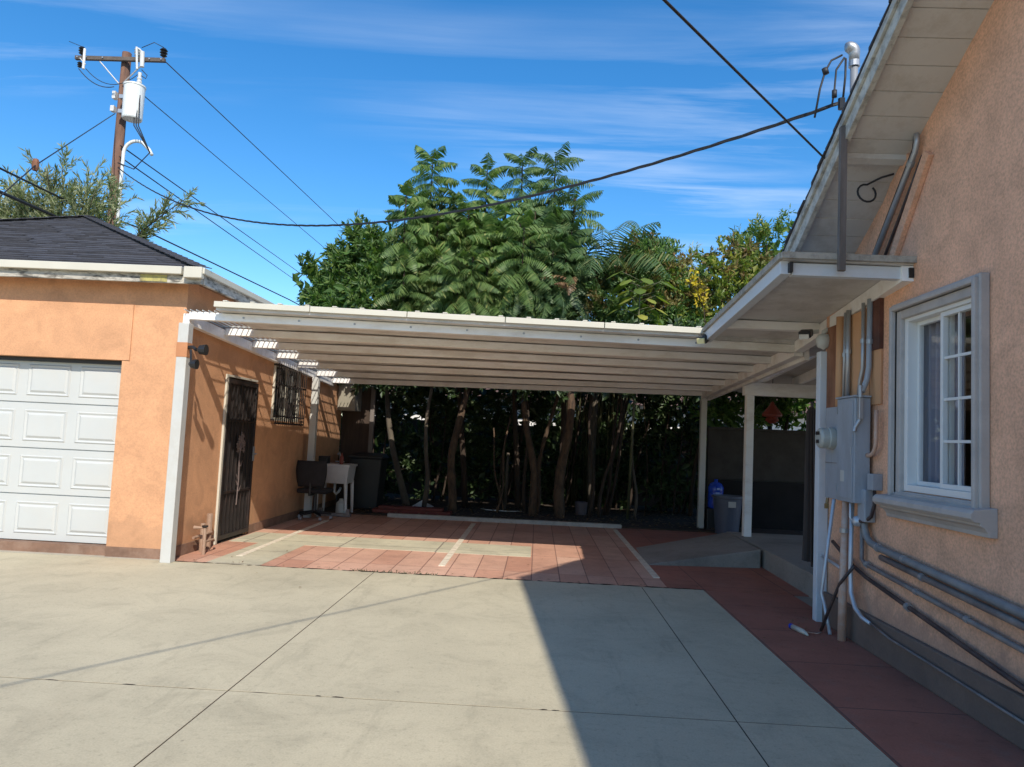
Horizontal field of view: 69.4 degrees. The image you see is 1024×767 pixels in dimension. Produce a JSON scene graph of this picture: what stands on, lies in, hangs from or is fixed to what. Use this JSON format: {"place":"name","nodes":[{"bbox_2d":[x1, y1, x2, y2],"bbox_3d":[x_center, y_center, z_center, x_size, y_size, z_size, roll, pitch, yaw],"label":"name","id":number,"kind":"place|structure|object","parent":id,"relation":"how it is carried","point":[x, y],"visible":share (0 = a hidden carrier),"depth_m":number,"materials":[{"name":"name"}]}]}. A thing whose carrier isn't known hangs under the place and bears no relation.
{"place":"outdoors","nodes":[
{"label":"outdoors","id":0,"kind":"place"},
{"bbox_2d":[0,550,159,559],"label":"garage apron","id":1,"kind":"object","parent":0,"point":[70,554],"depth_m":8.12,"materials":[{"name":"concrete"}]},
{"bbox_2d":[208,532,530,565],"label":"beige paving","id":2,"kind":"structure","parent":0,"point":[266,554],"depth_m":9.80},
{"bbox_2d":[175,513,665,586],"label":"red tile paving","id":3,"kind":"structure","parent":0,"point":[576,554],"depth_m":9.44,"materials":[{"name":"tile"}]},
{"bbox_2d":[236,520,328,555],"bbox_3d":[-3.112,2.151,10.406,0.075,0.046,3.750,3,-4,1],"label":"painted line","id":4,"kind":"object","parent":3,"relation":"on","point":[277,540],"visible":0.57,"depth_m":9.93,"materials":[{"name":"paint"}]},
{"bbox_2d":[296,460,332,520],"bbox_3d":[-3.299,1.777,12.394,0.572,0.982,0.675,3,-4,2],"label":"office chair","id":5,"kind":"object","parent":3,"relation":"on","point":[311,476],"visible":1,"depth_m":12.12,"materials":[{"name":"fabric"}]},
{"bbox_2d":[314,452,357,514],"bbox_3d":[-3.191,1.791,13.345,0.640,1.113,0.590,3,-4,2],"label":"utility sink","id":6,"kind":"object","parent":3,"relation":"on","point":[343,473],"visible":0.63,"depth_m":13.10,"materials":[{"name":"plastic"}]},
{"bbox_2d":[438,523,475,565],"bbox_3d":[-0.739,2.282,10.675,0.080,0.046,4.330,3,-4,2],"label":"painted line","id":7,"kind":"object","parent":3,"relation":"on","point":[447,558],"visible":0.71,"depth_m":10.04,"materials":[{"name":"paint"}]},
{"bbox_2d":[387,513,621,528],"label":"garden curb","id":8,"kind":"structure","parent":3,"relation":"on","point":[502,520],"depth_m":13.18,"materials":[{"name":"paint"}]},
{"bbox_2d":[613,530,659,577],"bbox_3d":[1.719,2.396,10.646,0.080,0.046,4.500,3,-4,2],"label":"painted line","id":9,"kind":"object","parent":3,"relation":"on","point":[649,569],"visible":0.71,"depth_m":9.92,"materials":[{"name":"paint"}]},
{"bbox_2d":[0,0,888,324],"label":"sky","id":10,"kind":"structure","parent":0,"point":[340,96],"materials":[{"name":"blue"}]},
{"bbox_2d":[0,552,897,766],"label":"driveway","id":11,"kind":"structure","parent":0,"point":[526,647],"depth_m":4.61,"materials":[{"name":"concrete"}]},
{"bbox_2d":[44,561,702,710],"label":"joint crumbs","id":12,"kind":"object","parent":11,"relation":"on","point":[437,575],"visible":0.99,"depth_m":7.92,"materials":[{"name":"soil"}]},
{"bbox_2d":[7,573,848,766],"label":"joint filler","id":13,"kind":"object","parent":11,"relation":"on","point":[453,704],"visible":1,"depth_m":4.17,"materials":[{"name":"soil"}]},
{"bbox_2d":[217,534,812,606],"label":"ground","id":14,"kind":"structure","parent":0,"point":[808,600],"depth_m":7.73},
{"bbox_2d":[0,141,205,241],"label":"olive tree","id":15,"kind":"object","parent":14,"relation":"on","point":[94,204],"visible":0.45,"depth_m":17.40,"materials":[{"name":"green plant"}]},
{"bbox_2d":[69,41,167,224],"bbox_3d":[-10.870,-3.300,19.525,2.682,11.807,0.673,2,-4,12],"label":"utility pole","id":16,"kind":"object","parent":14,"relation":"on","point":[129,95],"visible":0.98,"depth_m":19.76,"materials":[{"name":"brown wood"}]},
{"bbox_2d":[0,190,56,215],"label":"telephone cable","id":17,"kind":"object","parent":16,"relation":"attached to","point":[27,203],"visible":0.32,"depth_m":15.62,"materials":[{"name":"rubber"}]},
{"bbox_2d":[0,113,114,196],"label":"guy wire","id":18,"kind":"object","parent":16,"relation":"attached to","point":[35,164],"visible":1,"depth_m":12.64,"materials":[{"name":"metal"}]},
{"bbox_2d":[0,167,299,305],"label":"telephone cable","id":19,"kind":"object","parent":16,"relation":"attached to","point":[16,176],"visible":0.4,"depth_m":21.95,"materials":[{"name":"rubber"}]},
{"bbox_2d":[119,156,291,277],"bbox_3d":[-11.835,-6.141,32.911,0.034,2.029,26.418,3,-4,-6],"label":"power line","id":20,"kind":"object","parent":16,"relation":"attached to","point":[198,212],"visible":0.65,"depth_m":26.32,"materials":[{"name":"rubber"}]},
{"bbox_2d":[120,145,303,275],"bbox_3d":[-11.717,-6.535,32.937,0.034,2.229,26.391,3,-4,-6],"label":"power line","id":21,"kind":"object","parent":16,"relation":"attached to","point":[199,201],"visible":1,"depth_m":25.86,"materials":[{"name":"rubber"}]},
{"bbox_2d":[165,61,343,229],"bbox_3d":[-8.027,-7.284,40.367,0.028,0.484,41.216,2,-4,4],"label":"power line","id":22,"kind":"object","parent":16,"relation":"attached to","point":[245,137],"visible":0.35,"depth_m":24.58,"materials":[{"name":"rubber"}]},
{"bbox_2d":[0,215,343,558],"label":"garage","id":23,"kind":"structure","parent":14,"relation":"on","point":[92,310],"depth_m":8.40,"materials":[{"name":"paint"}]},
{"bbox_2d":[0,356,121,543],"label":"garage door","id":24,"kind":"structure","parent":23,"relation":"in","point":[58,416],"depth_m":8.40,"materials":[{"name":"white metal"}]},
{"bbox_2d":[192,513,214,554],"bbox_3d":[-3.619,1.787,8.770,0.183,0.440,0.474,3,-4,0],"label":"gas pipe","id":25,"kind":"object","parent":23,"relation":"attached to","point":[204,535],"visible":0.97,"depth_m":8.71,"materials":[{"name":"beige metal"}]},
{"bbox_2d":[217,378,258,540],"bbox_3d":[-3.690,1.003,9.890,0.214,2.120,0.990,3,-4,2],"label":"security door","id":26,"kind":"structure","parent":23,"relation":"in","point":[239,448],"depth_m":9.88,"materials":[{"name":"black metal"}]},
{"bbox_2d":[270,362,307,425],"bbox_3d":[-3.579,0.177,11.765,0.182,0.955,1.370,3,-4,2],"label":"side window","id":27,"kind":"structure","parent":23,"relation":"in","point":[286,390],"depth_m":11.70,"materials":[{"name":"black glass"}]},
{"bbox_2d":[337,383,361,411],"bbox_3d":[-3.251,0.265,14.870,0.390,0.570,0.495,3,-4,2],"label":"wall cabinet","id":28,"kind":"object","parent":23,"relation":"attached to","point":[348,400],"depth_m":14.63,"materials":[{"name":"plastic"}]},
{"bbox_2d":[338,385,355,408],"bbox_3d":[-3.265,0.272,14.635,0.320,0.460,0.011,3,-4,2],"label":"door","id":29,"kind":"structure","parent":28,"relation":"in","point":[346,399],"depth_m":14.63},
{"bbox_2d":[782,0,1023,750],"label":"house","id":30,"kind":"structure","parent":14,"relation":"on","point":[945,386],"depth_m":4.84,"materials":[{"name":"paint"}]},
{"bbox_2d":[816,328,828,349],"bbox_3d":[2.865,-0.413,6.796,0.140,0.209,0.140,3,-4,2],"label":"bulb","id":31,"kind":"object","parent":30,"relation":"attached to","point":[822,340],"visible":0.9,"depth_m":6.75,"materials":[{"name":"glass"}]},
{"bbox_2d":[814,41,859,117],"bbox_3d":[2.711,-2.115,6.189,0.374,1.545,0.097,3,-4,2],"label":"service mast","id":32,"kind":"object","parent":30,"relation":"attached to","point":[852,49],"visible":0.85,"depth_m":6.20,"materials":[{"name":"metal"}]},
{"bbox_2d":[118,102,837,226],"bbox_3d":[-3.881,-4.002,12.956,18.856,3.902,0.019,-2,-6,45],"label":"service drop","id":33,"kind":"object","parent":32,"relation":"attached to","point":[661,160],"visible":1,"depth_m":8.35,"materials":[{"name":"rubber"}]},
{"bbox_2d":[835,316,843,406],"bbox_3d":[2.856,-0.186,6.438,0.076,0.793,0.072,3,-4,2],"label":"board","id":34,"kind":"object","parent":30,"relation":"attached to","point":[839,351],"visible":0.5,"depth_m":6.42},
{"bbox_2d":[837,126,847,271],"bbox_3d":[2.374,-1.330,5.317,0.050,1.060,0.038,3,-4,2],"label":"timber board","id":35,"kind":"object","parent":30,"relation":"attached to","point":[842,211],"visible":1,"depth_m":5.30,"materials":[{"name":"grey wood"}]},
{"bbox_2d":[815,385,871,508],"bbox_3d":[2.722,0.545,6.147,0.228,1.021,0.720,3,-4,2],"label":"electrical panel","id":36,"kind":"object","parent":30,"relation":"attached to","point":[843,437],"visible":1,"depth_m":5.96,"materials":[{"name":"grey paint"}]},
{"bbox_2d":[848,503,869,624],"bbox_3d":[2.716,1.390,5.789,0.041,0.898,0.340,3,-4,-1],"label":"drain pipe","id":37,"kind":"object","parent":36,"relation":"attached to","point":[850,577],"visible":0.9,"depth_m":5.92,"materials":[{"name":"silver metal"}]},
{"bbox_2d":[842,313,845,396],"bbox_3d":[2.855,-0.230,6.351,0.040,0.759,0.043,6,-5,-35],"label":"conduit","id":38,"kind":"object","parent":30,"relation":"attached to","point":[843,356],"visible":0.59,"depth_m":6.34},
{"bbox_2d":[845,310,851,395],"bbox_3d":[2.853,-0.241,6.282,0.054,0.768,0.051,3,-4,2],"label":"conduit","id":39,"kind":"object","parent":30,"relation":"attached to","point":[848,349],"visible":0.83,"depth_m":6.27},
{"bbox_2d":[857,303,865,394],"bbox_3d":[2.844,-0.264,6.025,0.044,0.780,0.106,3,-4,2],"label":"conduit","id":40,"kind":"object","parent":30,"relation":"attached to","point":[863,339],"visible":0.81,"depth_m":5.99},
{"bbox_2d":[849,489,874,525],"bbox_3d":[2.766,0.982,5.849,0.131,0.300,0.197,3,-4,2],"label":"conduit","id":41,"kind":"object","parent":30,"relation":"attached to","point":[865,507],"visible":0.8,"depth_m":5.76,"materials":[{"name":"metal"}]},
{"bbox_2d":[862,299,872,392],"bbox_3d":[2.817,-0.300,5.884,0.103,0.753,0.068,3,-4,2],"label":"conduit","id":42,"kind":"object","parent":30,"relation":"attached to","point":[868,369],"visible":1,"depth_m":5.87,"materials":[{"name":"metal"}]},
{"bbox_2d":[859,473,882,522],"bbox_3d":[2.785,0.897,5.753,0.088,0.394,0.221,3,-4,-4],"label":"junction box","id":43,"kind":"object","parent":30,"relation":"attached to","point":[874,482],"visible":0.97,"depth_m":5.67,"materials":[{"name":"grey paint"}]},
{"bbox_2d":[865,410,878,456],"bbox_3d":[2.805,0.393,5.766,0.032,0.365,0.175,3,-4,2],"label":"conduit","id":44,"kind":"object","parent":30,"relation":"attached to","point":[876,432],"visible":1,"depth_m":5.69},
{"bbox_2d":[864,153,911,254],"bbox_3d":[2.919,-1.310,5.779,0.022,0.840,0.856,3,-4,2],"label":"timber board","id":45,"kind":"object","parent":30,"relation":"attached to","point":[883,212],"visible":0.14,"depth_m":5.78,"materials":[{"name":"paint"}]},
{"bbox_2d":[872,132,919,254],"bbox_3d":[2.876,-1.360,5.588,0.054,0.795,0.737,3,-4,2],"label":"conduit","id":46,"kind":"object","parent":30,"relation":"attached to","point":[910,164],"visible":0.89,"depth_m":5.47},
{"bbox_2d":[884,155,921,254],"bbox_3d":[2.900,-1.286,5.502,0.024,0.626,0.606,3,-4,2],"label":"conduit","id":47,"kind":"object","parent":30,"relation":"attached to","point":[895,226],"visible":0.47,"depth_m":5.53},
{"bbox_2d":[890,151,933,255],"bbox_3d":[2.894,-1.291,5.372,0.040,0.650,0.553,3,-4,2],"label":"timber board","id":48,"kind":"object","parent":30,"relation":"attached to","point":[913,198],"visible":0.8,"depth_m":5.34,"materials":[{"name":"paint"}]},
{"bbox_2d":[831,540,1023,690],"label":"conduit","id":49,"kind":"object","parent":30,"relation":"attached to","point":[908,606],"visible":0.83,"depth_m":4.67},
{"bbox_2d":[872,272,997,538],"bbox_3d":[2.806,0.156,4.904,0.255,1.560,1.250,3,-4,2],"label":"window","id":50,"kind":"structure","parent":30,"relation":"in","point":[908,319],"depth_m":4.87,"materials":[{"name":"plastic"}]},
{"bbox_2d":[860,526,1023,653],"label":"conduit","id":51,"kind":"object","parent":30,"relation":"attached to","point":[974,623],"visible":0.95,"depth_m":4.70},
{"bbox_2d":[861,522,1023,619],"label":"conduit","id":52,"kind":"object","parent":30,"relation":"attached to","point":[1006,606],"visible":0.96,"depth_m":4.62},
{"bbox_2d":[869,622,1023,724],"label":"ground cable","id":53,"kind":"object","parent":30,"relation":"attached to","point":[957,681],"visible":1,"depth_m":4.48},
{"bbox_2d":[878,555,1023,630],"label":"conduit","id":54,"kind":"object","parent":30,"relation":"attached to","point":[988,609],"visible":1,"depth_m":4.49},
{"bbox_2d":[324,491,802,534],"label":"garden soil","id":55,"kind":"structure","parent":0,"point":[646,522],"depth_m":14.77,"materials":[{"name":"soil"}]},
{"bbox_2d":[337,384,375,503],"bbox_3d":[-3.151,1.013,15.079,0.660,2.880,0.130,3,-4,2],"label":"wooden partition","id":56,"kind":"object","parent":55,"relation":"on","point":[357,432],"visible":0.29,"depth_m":15.06,"materials":[{"name":"brown wood"}]},
{"bbox_2d":[292,209,422,505],"bbox_3d":[-3.480,-0.665,16.037,3.182,6.432,2.222,3,-4,2],"label":"broadleaf tree","id":57,"kind":"object","parent":55,"relation":"on","point":[348,275],"visible":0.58,"depth_m":15.93,"materials":[{"name":"green plant"}]},
{"bbox_2d":[348,452,388,509],"bbox_3d":[-2.796,1.886,14.366,0.674,1.069,0.721,3,-4,2],"label":"trash bin","id":58,"kind":"object","parent":55,"relation":"on","point":[370,476],"visible":0.83,"depth_m":14.07,"materials":[{"name":"black plastic"}]},
{"bbox_2d":[338,385,432,500],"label":"shrub","id":59,"kind":"object","parent":55,"relation":"on","point":[398,402],"visible":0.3,"depth_m":16.19,"materials":[{"name":"green plant"}]},
{"bbox_2d":[372,505,451,515],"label":"red planks","id":60,"kind":"object","parent":55,"relation":"on","point":[410,510],"visible":0.97,"depth_m":13.72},
{"bbox_2d":[421,387,433,506],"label":"tree","id":61,"kind":"object","parent":55,"relation":"on","point":[426,489],"visible":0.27,"depth_m":14.92,"materials":[{"name":"brown plant"}]},
{"bbox_2d":[371,145,491,507],"bbox_3d":[-1.601,-1.389,16.033,2.735,8.008,2.458,3,-4,2],"label":"feathery tree","id":62,"kind":"object","parent":55,"relation":"on","point":[420,239],"visible":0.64,"depth_m":15.83,"materials":[{"name":"green plant"}]},
{"bbox_2d":[387,386,506,501],"bbox_3d":[-1.510,1.024,16.904,2.846,3.598,1.687,3,-4,2],"label":"shrub","id":63,"kind":"object","parent":55,"relation":"on","point":[443,414],"visible":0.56,"depth_m":16.73,"materials":[{"name":"green plant"}]},
{"bbox_2d":[447,388,470,512],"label":"tree","id":64,"kind":"object","parent":55,"relation":"on","point":[452,494],"visible":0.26,"depth_m":14.51,"materials":[{"name":"brown plant"}]},
{"bbox_2d":[427,152,554,508],"bbox_3d":[-0.454,-1.274,15.833,2.784,7.856,2.866,3,-4,2],"label":"feathery tree","id":65,"kind":"object","parent":55,"relation":"on","point":[499,252],"visible":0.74,"depth_m":15.35,"materials":[{"name":"green plant"}]},
{"bbox_2d":[496,419,510,511],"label":"tree","id":66,"kind":"object","parent":55,"relation":"on","point":[502,489],"visible":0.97,"depth_m":14.87,"materials":[{"name":"brown plant"}]},
{"bbox_2d":[449,388,560,503],"bbox_3d":[-0.264,1.081,17.242,2.442,3.599,1.745,4,-4,-13],"label":"shrub","id":67,"kind":"object","parent":55,"relation":"on","point":[500,417],"visible":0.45,"depth_m":17.00,"materials":[{"name":"green plant"}]},
{"bbox_2d":[336,419,705,508],"bbox_3d":[0.925,1.936,18.145,18.648,1.880,0.120,3,-4,2],"label":"back fence","id":68,"kind":"object","parent":55,"relation":"on","point":[417,485],"visible":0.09,"depth_m":18.10,"materials":[{"name":"brown wood"}]},
{"bbox_2d":[521,395,537,515],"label":"tree","id":69,"kind":"object","parent":55,"relation":"on","point":[533,476],"visible":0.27,"depth_m":14.53,"materials":[{"name":"brown plant"}]},
{"bbox_2d":[347,496,714,528],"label":"fallen leaves","id":70,"kind":"object","parent":55,"relation":"on","point":[553,514],"visible":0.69,"depth_m":14.75,"materials":[{"name":"brown plant"}]},
{"bbox_2d":[536,394,558,513],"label":"tree","id":71,"kind":"object","parent":55,"relation":"on","point":[540,455],"visible":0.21,"depth_m":15.07,"materials":[{"name":"brown plant"}]},
{"bbox_2d":[495,141,604,480],"bbox_3d":[0.628,-1.327,16.063,2.650,8.103,2.763,3,-4,2],"label":"feathery tree","id":72,"kind":"object","parent":55,"relation":"on","point":[570,250],"visible":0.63,"depth_m":15.75,"materials":[{"name":"green plant"}]},
{"bbox_2d":[541,275,577,294],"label":"dry fronds","id":73,"kind":"object","parent":72,"relation":"hanging from","point":[562,285],"visible":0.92,"depth_m":14.95,"materials":[{"name":"brown plant"}]},
{"bbox_2d":[553,391,574,518],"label":"tree","id":74,"kind":"object","parent":55,"relation":"on","point":[558,500],"visible":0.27,"depth_m":14.42,"materials":[{"name":"brown plant"}]},
{"bbox_2d":[335,305,799,512],"bbox_3d":[0.914,0.574,14.512,9.699,4.106,1.503,3,-4,2],"label":"hedge tree","id":75,"kind":"object","parent":55,"relation":"on","point":[765,401],"visible":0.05,"depth_m":14.58,"materials":[{"name":"green plant"}]},
{"bbox_2d":[517,390,619,506],"bbox_3d":[1.320,1.158,17.216,2.637,3.680,1.759,3,-4,2],"label":"shrub","id":76,"kind":"object","parent":55,"relation":"on","point":[550,451],"visible":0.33,"depth_m":17.02,"materials":[{"name":"green plant"}]},
{"bbox_2d":[587,395,594,517],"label":"tree","id":77,"kind":"object","parent":55,"relation":"on","point":[592,466],"visible":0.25,"depth_m":14.81,"materials":[{"name":"brown plant"}]},
{"bbox_2d":[597,393,622,517],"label":"tree","id":78,"kind":"object","parent":55,"relation":"on","point":[608,467],"visible":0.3,"depth_m":14.84,"materials":[{"name":"brown plant"}]},
{"bbox_2d":[518,220,702,509],"bbox_3d":[1.962,-0.292,16.598,4.454,6.232,4.621,3,-4,2],"label":"palm tree","id":79,"kind":"object","parent":55,"relation":"on","point":[587,268],"visible":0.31,"depth_m":15.78,"materials":[{"name":"green plant"}]},
{"bbox_2d":[552,229,670,507],"bbox_3d":[1.936,-0.303,16.474,2.996,6.238,2.110,3,-4,2],"label":"bamboo clump","id":80,"kind":"object","parent":55,"relation":"on","point":[572,488],"visible":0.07,"depth_m":16.86,"materials":[{"name":"green plant"}]},
{"bbox_2d":[566,392,677,509],"bbox_3d":[2.520,1.270,17.156,2.621,3.716,1.729,3,-4,2],"label":"shrub","id":81,"kind":"object","parent":55,"relation":"on","point":[622,481],"visible":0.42,"depth_m":16.86,"materials":[{"name":"green plant"}]},
{"bbox_2d":[632,439,637,518],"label":"tree","id":82,"kind":"object","parent":55,"relation":"on","point":[636,496],"visible":0.89,"depth_m":14.73,"materials":[{"name":"brown plant"}]},
{"bbox_2d":[606,271,675,518],"bbox_3d":[2.510,0.233,14.876,1.484,4.978,1.287,3,-4,2],"label":"leaf plant","id":83,"kind":"object","parent":55,"relation":"on","point":[640,291],"visible":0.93,"depth_m":14.85,"materials":[{"name":"green plant"}]},
{"bbox_2d":[567,229,718,515],"bbox_3d":[2.718,-0.289,15.898,3.372,6.207,1.911,3,-4,-8],"label":"tree","id":84,"kind":"object","parent":55,"relation":"on","point":[596,295],"visible":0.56,"depth_m":15.55,"materials":[{"name":"green plant"}]},
{"bbox_2d":[641,231,668,511],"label":"spire shrub","id":85,"kind":"object","parent":55,"relation":"on","point":[644,398],"visible":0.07,"depth_m":16.52,"materials":[{"name":"green plant"}]},
{"bbox_2d":[617,394,740,513],"bbox_3d":[3.757,1.285,16.639,2.951,3.478,1.616,3,-4,2],"label":"shrub","id":86,"kind":"object","parent":55,"relation":"on","point":[688,429],"visible":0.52,"depth_m":16.46,"materials":[{"name":"green plant"}]},
{"bbox_2d":[660,241,700,512],"bbox_3d":[3.732,-0.220,16.580,1.676,6.249,0.938,3,-4,2],"label":"wispy shrub","id":87,"kind":"object","parent":55,"relation":"on","point":[688,266],"visible":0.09,"depth_m":16.35,"materials":[{"name":"green plant"}]},
{"bbox_2d":[685,269,708,506],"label":"yellow leaf shrub","id":88,"kind":"object","parent":55,"relation":"on","point":[701,299],"visible":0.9,"depth_m":15.33,"materials":[{"name":"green plant"}]},
{"bbox_2d":[704,479,723,528],"bbox_3d":[3.779,2.235,13.675,0.390,0.930,0.347,3,-4,2],"label":"water jug","id":89,"kind":"object","parent":55,"relation":"on","point":[715,487],"visible":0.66,"depth_m":13.55,"materials":[{"name":"blue plastic"}]},
{"bbox_2d":[654,232,773,515],"bbox_3d":[4.329,-0.282,16.016,3.030,6.353,1.834,3,-4,2],"label":"yellow green tree","id":90,"kind":"object","parent":55,"relation":"on","point":[738,266],"visible":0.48,"depth_m":15.95,"materials":[{"name":"green plant"}]},
{"bbox_2d":[687,393,815,440],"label":"hedge tree","id":91,"kind":"object","parent":55,"relation":"on","point":[724,412],"visible":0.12,"depth_m":15.00,"materials":[{"name":"green plant"}]},
{"bbox_2d":[709,203,796,428],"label":"broadleaf tree","id":92,"kind":"object","parent":55,"relation":"on","point":[762,233],"visible":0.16,"depth_m":16.73,"materials":[{"name":"green plant"}]},
{"bbox_2d":[705,427,805,530],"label":"block wall","id":93,"kind":"structure","parent":55,"relation":"on","point":[778,479],"depth_m":14.21,"materials":[{"name":"concrete"}]},
{"bbox_2d":[380,385,815,430],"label":"neighbour house","id":94,"kind":"structure","parent":0,"point":[773,426],"depth_m":23.85,"materials":[{"name":"paint"}]},
{"bbox_2d":[615,528,808,596],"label":"red side paving","id":95,"kind":"structure","parent":0,"point":[761,580],"depth_m":8.77,"materials":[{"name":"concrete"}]},
{"bbox_2d":[160,251,916,621],"bbox_3d":[-0.062,0.747,9.629,7.204,2.938,8.700,3,-4,2],"label":"carport","id":96,"kind":"object","parent":95,"relation":"on","point":[766,315],"visible":0.98,"depth_m":8.17,"materials":[{"name":"paint"}]},
{"bbox_2d":[188,344,208,368],"bbox_3d":[-3.442,-0.290,8.029,0.294,0.275,0.136,2,-4,15],"label":"motion sensor light","id":97,"kind":"object","parent":96,"relation":"attached to","point":[201,350],"visible":1,"depth_m":7.99,"materials":[{"name":"black plastic"}]},
{"bbox_2d":[636,532,760,567],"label":"concrete ramp","id":98,"kind":"structure","parent":95,"relation":"on","point":[726,549],"depth_m":9.72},
{"bbox_2d":[712,494,742,533],"bbox_3d":[3.820,2.327,13.138,0.550,0.670,0.550,3,-4,2],"label":"trash can","id":99,"kind":"object","parent":95,"relation":"on","point":[727,511],"visible":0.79,"depth_m":12.95,"materials":[{"name":"grey plastic"}]},
{"bbox_2d":[728,532,812,598],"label":"patio slab","id":100,"kind":"structure","parent":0,"point":[781,556],"depth_m":9.17,"materials":[{"name":"concrete"}]},
{"bbox_2d":[730,355,816,536],"bbox_3d":[5.632,0.962,10.716,4.480,2.729,7.910,3,-4,2],"label":"porch cover","id":101,"kind":"object","parent":100,"relation":"on","point":[798,381],"visible":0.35,"depth_m":10.90,"materials":[{"name":"paint"}]},
{"bbox_2d":[762,401,781,423],"bbox_3d":[3.971,0.259,11.283,0.300,0.710,0.292,3,-4,2],"label":"hanging ornament","id":102,"kind":"object","parent":101,"relation":"hanging from","point":[772,413],"visible":0.94,"depth_m":11.19,"materials":[{"name":"red paint"}]},
{"bbox_2d":[802,402,815,566],"bbox_3d":[3.296,1.093,8.082,0.214,1.791,0.220,3,-4,2],"label":"folded umbrella","id":103,"kind":"object","parent":100,"relation":"on","point":[808,523],"visible":0.7,"depth_m":8.04,"materials":[{"name":"fabric"}]},
{"bbox_2d":[704,590,1023,766],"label":"red path","id":104,"kind":"structure","parent":0,"point":[896,717],"depth_m":4.67,"materials":[{"name":"concrete"}]},
{"bbox_2d":[820,499,835,634],"bbox_3d":[2.678,1.539,6.273,0.040,1.132,0.268,3,-4,2],"label":"loose pipe","id":105,"kind":"object","parent":104,"relation":"on","point":[826,561],"visible":0.93,"depth_m":6.27,"materials":[{"name":"silver metal"}]},
{"bbox_2d":[819,565,854,630],"bbox_3d":[2.655,1.757,6.034,0.046,0.614,0.408,4,-4,-13],"label":"black hose","id":106,"kind":"object","parent":104,"relation":"on","point":[845,576],"visible":1,"depth_m":6.07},
{"bbox_2d":[837,501,848,640],"bbox_3d":[2.699,1.529,6.019,0.080,1.141,0.090,3,-4,2],"label":"ground pipe","id":107,"kind":"object","parent":104,"relation":"on","point":[842,599],"visible":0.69,"depth_m":6.00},
{"bbox_3d":[2.415,-1.733,5.668,0.040,0.072,0.072,3,-4,2],"label":"cable hook","id":108,"kind":"object","parent":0,"visible":0},
{"bbox_2d":[662,0,824,158],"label":"overhead cable","id":109,"kind":"object","parent":108,"relation":"attached to","point":[705,40],"visible":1,"depth_m":4.18,"materials":[{"name":"rubber"}]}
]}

